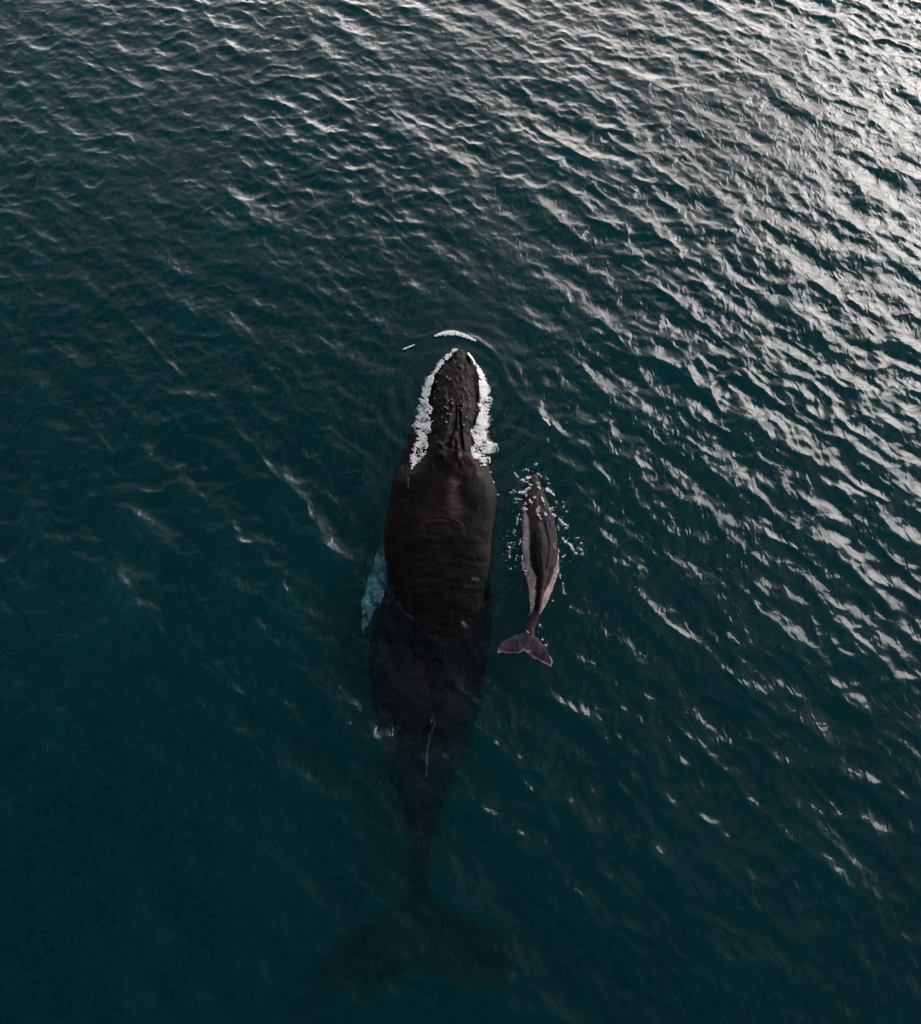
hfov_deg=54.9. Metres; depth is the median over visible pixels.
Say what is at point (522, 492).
foam
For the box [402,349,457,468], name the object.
foam
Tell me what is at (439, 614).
humpback whale
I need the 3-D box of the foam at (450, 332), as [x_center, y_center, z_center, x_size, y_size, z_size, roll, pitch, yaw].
[-0.118,-4.456,22.282,1.073,0.047,0.298,7,60,4]
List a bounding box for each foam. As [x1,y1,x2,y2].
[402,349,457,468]
[434,330,475,340]
[467,352,498,494]
[503,462,586,645]
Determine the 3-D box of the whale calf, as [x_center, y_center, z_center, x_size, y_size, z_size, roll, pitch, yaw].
[1.685,1.178,19.219,1.128,0.804,4.595,9,60,5]
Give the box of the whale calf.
[498,473,558,666]
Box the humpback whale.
[314,347,519,992]
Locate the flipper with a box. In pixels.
[361,550,385,632]
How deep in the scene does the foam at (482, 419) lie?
20.84 m

